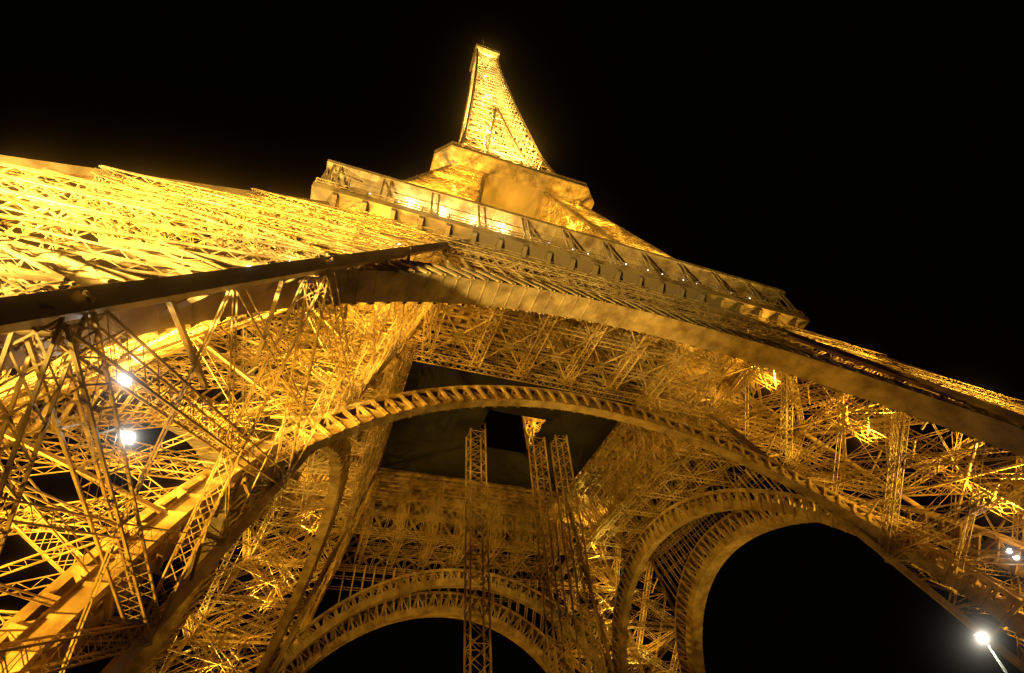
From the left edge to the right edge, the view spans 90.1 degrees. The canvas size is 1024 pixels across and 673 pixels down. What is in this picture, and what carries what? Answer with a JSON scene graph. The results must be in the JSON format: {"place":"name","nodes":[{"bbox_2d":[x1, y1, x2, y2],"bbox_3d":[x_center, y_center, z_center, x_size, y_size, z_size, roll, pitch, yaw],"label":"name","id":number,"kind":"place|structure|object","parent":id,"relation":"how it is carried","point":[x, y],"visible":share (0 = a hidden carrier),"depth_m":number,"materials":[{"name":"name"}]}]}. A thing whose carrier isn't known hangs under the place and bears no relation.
{"place":"outdoors","nodes":[
{"label":"outdoors","id":0,"kind":"place"},
{"bbox_2d":[0,0,1023,672],"label":"sky","id":1,"kind":"structure","parent":0,"point":[860,161],"materials":[{"name":"black"}]},
{"label":"ground","id":2,"kind":"structure","parent":0,"visible":0},
{"bbox_2d":[0,35,1023,672],"bbox_3d":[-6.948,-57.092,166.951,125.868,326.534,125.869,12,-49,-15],"label":"eiffel tower","id":3,"kind":"structure","parent":2,"relation":"on","point":[372,279],"depth_m":59.61,"materials":[{"name":"yellow metal"}]},
{"bbox_2d":[971,630,1007,672],"bbox_3d":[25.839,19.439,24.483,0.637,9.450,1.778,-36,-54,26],"label":"street lamp","id":4,"kind":"object","parent":2,"relation":"on","point":[981,635],"visible":1,"depth_m":27.45,"materials":[{"name":"grey metal"}]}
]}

